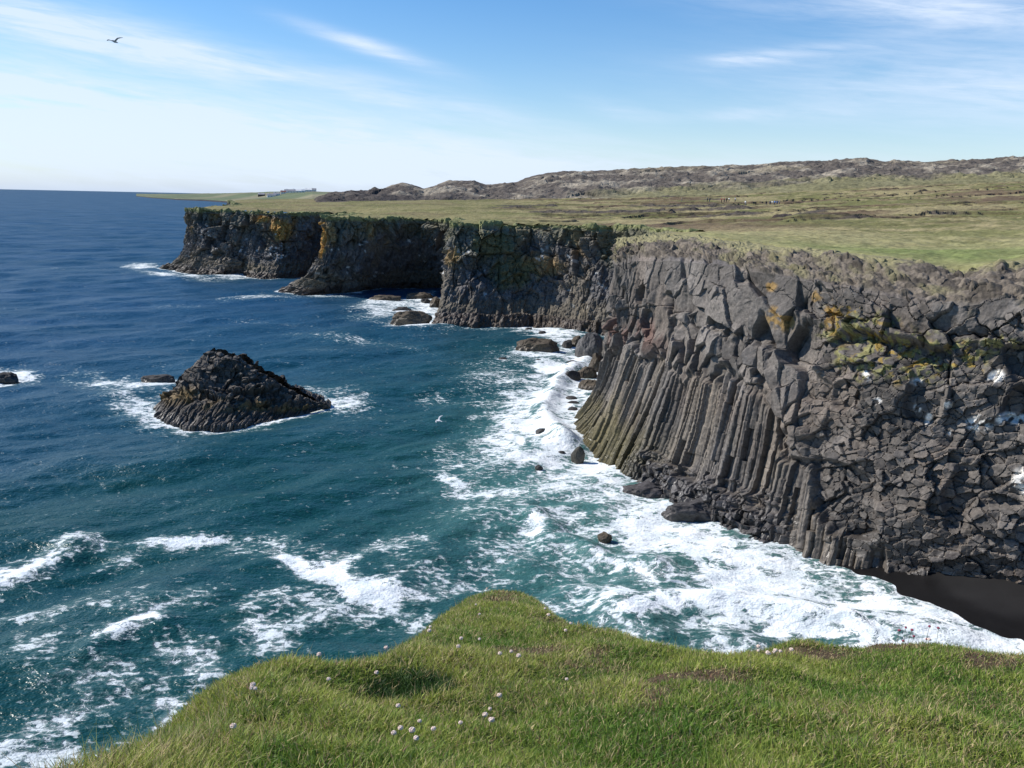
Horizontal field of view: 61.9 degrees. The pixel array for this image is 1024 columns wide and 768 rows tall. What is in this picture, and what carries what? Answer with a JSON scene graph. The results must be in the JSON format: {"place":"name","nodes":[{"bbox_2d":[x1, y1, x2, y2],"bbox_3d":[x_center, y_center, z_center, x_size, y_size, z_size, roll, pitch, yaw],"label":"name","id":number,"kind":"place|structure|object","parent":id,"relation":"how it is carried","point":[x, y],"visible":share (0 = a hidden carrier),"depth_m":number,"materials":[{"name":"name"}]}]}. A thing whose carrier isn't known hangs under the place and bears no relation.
{"place":"outdoors","nodes":[
{"label":"outdoors","id":0,"kind":"place"},
{"bbox_2d":[136,191,328,202],"bbox_3d":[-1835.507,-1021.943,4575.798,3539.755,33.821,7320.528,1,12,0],"label":"coast","id":1,"kind":"structure","parent":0,"point":[218,197],"depth_m":2396.05},
{"bbox_2d":[284,189,295,192],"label":"farm building","id":2,"kind":"structure","parent":1,"relation":"on","point":[290,190],"depth_m":2066.81,"materials":[{"name":"white"}]},
{"bbox_2d":[159,200,346,278],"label":"basalt cliff","id":3,"kind":"structure","parent":0,"point":[257,244],"depth_m":224.23,"materials":[{"name":"grey stone"}]},
{"bbox_2d":[278,212,464,295],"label":"basalt cliff","id":4,"kind":"structure","parent":0,"point":[357,253],"depth_m":190.34,"materials":[{"name":"grey stone"}]},
{"bbox_2d":[0,189,1023,767],"bbox_3d":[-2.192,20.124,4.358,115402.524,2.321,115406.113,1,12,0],"label":"sea","id":5,"kind":"structure","parent":0,"point":[150,563],"depth_m":58.59,"materials":[{"name":"liquid"}]},
{"bbox_2d":[0,372,19,383],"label":"skerry","id":6,"kind":"structure","parent":5,"relation":"in","point":[8,378],"depth_m":95.43,"materials":[{"name":"grey stone"}]},
{"bbox_2d":[140,374,175,382],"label":"skerry","id":7,"kind":"structure","parent":5,"relation":"in","point":[163,378],"depth_m":96.60,"materials":[{"name":"grey stone"}]},
{"bbox_2d":[153,348,331,432],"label":"sea stack","id":8,"kind":"object","parent":5,"relation":"in","point":[214,390],"visible":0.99,"depth_m":82.77,"materials":[{"name":"grey stone"}]},
{"bbox_2d":[369,295,400,300],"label":"skerry","id":9,"kind":"structure","parent":5,"relation":"in","point":[387,297],"depth_m":175.35,"materials":[{"name":"grey stone"}]},
{"bbox_2d":[392,307,410,310],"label":"skerry","id":10,"kind":"structure","parent":5,"relation":"in","point":[402,308],"depth_m":159.99,"materials":[{"name":"grey stone"}]},
{"bbox_2d":[390,310,432,325],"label":"skerry","id":11,"kind":"structure","parent":5,"relation":"in","point":[400,318],"depth_m":145.68,"materials":[{"name":"grey stone"}]},
{"bbox_2d":[406,292,432,298],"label":"skerry","id":12,"kind":"structure","parent":5,"relation":"in","point":[420,295],"depth_m":179.68,"materials":[{"name":"stone"}]},
{"bbox_2d":[421,298,429,302],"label":"boulder","id":13,"kind":"object","parent":5,"relation":"in","point":[425,300],"visible":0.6,"depth_m":173.33,"materials":[{"name":"grey stone"}]},
{"bbox_2d":[429,297,439,307],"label":"boulder","id":14,"kind":"object","parent":5,"relation":"in","point":[434,302],"visible":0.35,"depth_m":167.60,"materials":[{"name":"grey stone"}]},
{"bbox_2d":[516,338,559,352],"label":"skerry","id":15,"kind":"structure","parent":5,"relation":"in","point":[539,345],"depth_m":120.90,"materials":[{"name":"stone"}]},
{"bbox_2d":[535,465,542,469],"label":"boulder","id":16,"kind":"object","parent":5,"relation":"in","point":[538,467],"visible":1,"depth_m":68.06,"materials":[{"name":"grey stone"}]},
{"bbox_2d":[536,428,544,433],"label":"boulder","id":17,"kind":"object","parent":5,"relation":"in","point":[539,430],"visible":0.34,"depth_m":77.66,"materials":[{"name":"grey stone"}]},
{"bbox_2d":[562,340,571,347],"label":"boulder","id":18,"kind":"object","parent":5,"relation":"in","point":[567,344],"visible":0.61,"depth_m":124.43,"materials":[{"name":"grey stone"}]},
{"bbox_2d":[566,396,576,399],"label":"boulder","id":19,"kind":"object","parent":5,"relation":"in","point":[570,397],"visible":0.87,"depth_m":92.34,"materials":[{"name":"grey stone"}]},
{"bbox_2d":[565,370,580,380],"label":"boulder","id":20,"kind":"object","parent":5,"relation":"in","point":[573,375],"visible":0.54,"depth_m":102.12,"materials":[{"name":"grey stone"}]},
{"bbox_2d":[568,407,577,410],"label":"boulder","id":21,"kind":"object","parent":5,"relation":"in","point":[573,408],"visible":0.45,"depth_m":86.67,"materials":[{"name":"grey stone"}]},
{"bbox_2d":[571,336,580,346],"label":"boulder","id":22,"kind":"object","parent":5,"relation":"in","point":[575,339],"visible":0.34,"depth_m":125.36,"materials":[{"name":"stone"}]},
{"bbox_2d":[571,446,584,463],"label":"boulder","id":23,"kind":"object","parent":5,"relation":"in","point":[578,455],"visible":0.84,"depth_m":70.72,"materials":[{"name":"grey stone"}]},
{"bbox_2d":[577,366,596,378],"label":"boulder","id":24,"kind":"object","parent":5,"relation":"in","point":[586,372],"visible":0.56,"depth_m":103.33,"materials":[{"name":"stone"}]},
{"bbox_2d":[578,379,596,389],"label":"boulder","id":25,"kind":"object","parent":5,"relation":"in","point":[588,384],"visible":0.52,"depth_m":97.23,"materials":[{"name":"stone"}]},
{"bbox_2d":[575,332,602,357],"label":"boulder","id":26,"kind":"object","parent":5,"relation":"in","point":[589,344],"visible":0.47,"depth_m":115.74,"materials":[{"name":"grey stone"}]},
{"bbox_2d":[589,353,602,371],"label":"boulder","id":27,"kind":"object","parent":5,"relation":"in","point":[596,359],"visible":0.33,"depth_m":107.36,"materials":[{"name":"stone"}]},
{"bbox_2d":[597,531,611,543],"bbox_3d":[5.884,9.770,54.148,0.804,0.901,0.762,-10,16,-42],"label":"boulder","id":28,"kind":"object","parent":5,"relation":"in","point":[604,537],"visible":0.96,"depth_m":53.91,"materials":[{"name":"grey stone"}]},
{"bbox_2d":[622,481,662,498],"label":"skerry","id":29,"kind":"structure","parent":5,"relation":"in","point":[649,490],"depth_m":62.34,"materials":[{"name":"grey stone"}]},
{"bbox_2d":[661,498,710,522],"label":"skerry","id":30,"kind":"structure","parent":5,"relation":"in","point":[691,511],"depth_m":57.77,"materials":[{"name":"grey stone"}]},
{"bbox_2d":[739,525,754,535],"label":"skerry","id":31,"kind":"structure","parent":5,"relation":"in","point":[746,531],"depth_m":55.43,"materials":[{"name":"grey stone"}]},
{"bbox_2d":[0,0,1023,192],"label":"sky","id":32,"kind":"structure","parent":0,"point":[194,96],"materials":[{"name":"blue"}]},
{"bbox_2d":[431,217,704,335],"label":"basalt cliff","id":33,"kind":"structure","parent":0,"point":[497,273],"depth_m":147.17,"materials":[{"name":"grey stone"}]},
{"bbox_2d":[175,592,1023,767],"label":"headland","id":34,"kind":"structure","parent":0,"point":[742,673],"depth_m":3.39,"materials":[{"name":"plant"}]},
{"bbox_2d":[230,723,236,738],"bbox_3d":[-0.824,1.038,2.525,0.020,0.076,0.021,1,12,0],"label":"thrift flower","id":35,"kind":"object","parent":34,"relation":"on","point":[233,725],"visible":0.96,"depth_m":2.52,"materials":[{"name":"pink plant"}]},
{"bbox_2d":[409,727,414,734],"bbox_3d":[-0.311,1.106,2.662,0.024,0.078,0.024,1,12,0],"label":"thrift flower","id":36,"kind":"object","parent":34,"relation":"on","point":[411,729],"visible":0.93,"depth_m":2.65,"materials":[{"name":"white plant"}]},
{"bbox_2d":[488,717,494,729],"bbox_3d":[-0.070,1.156,2.880,0.022,0.069,0.021,1,12,0],"label":"thrift flower","id":37,"kind":"object","parent":34,"relation":"on","point":[491,719],"visible":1,"depth_m":2.87,"materials":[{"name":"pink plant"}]},
{"bbox_2d":[4,587,1023,767],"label":"grass","id":38,"kind":"structure","parent":34,"relation":"on","point":[203,741],"depth_m":3.04,"materials":[{"name":"green plant"}]},
{"bbox_2d":[191,181,1023,270],"bbox_3d":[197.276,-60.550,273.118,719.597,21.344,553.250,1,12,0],"label":"grassland","id":39,"kind":"structure","parent":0,"point":[962,227],"depth_m":172.27,"materials":[{"name":"green plant"}]},
{"bbox_2d":[314,156,1023,226],"bbox_3d":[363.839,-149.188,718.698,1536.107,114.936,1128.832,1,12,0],"label":"lava hills","id":40,"kind":"structure","parent":0,"point":[784,176],"depth_m":404.56,"materials":[{"name":"stone"}]},
{"bbox_2d":[574,230,1023,584],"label":"basalt cliff","id":41,"kind":"structure","parent":0,"point":[838,408],"depth_m":53.19,"materials":[{"name":"grey stone"}]},
{"bbox_2d":[839,565,1023,640],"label":"beach","id":42,"kind":"structure","parent":0,"point":[995,605],"depth_m":46.40,"materials":[{"name":"black sand"}]}
]}

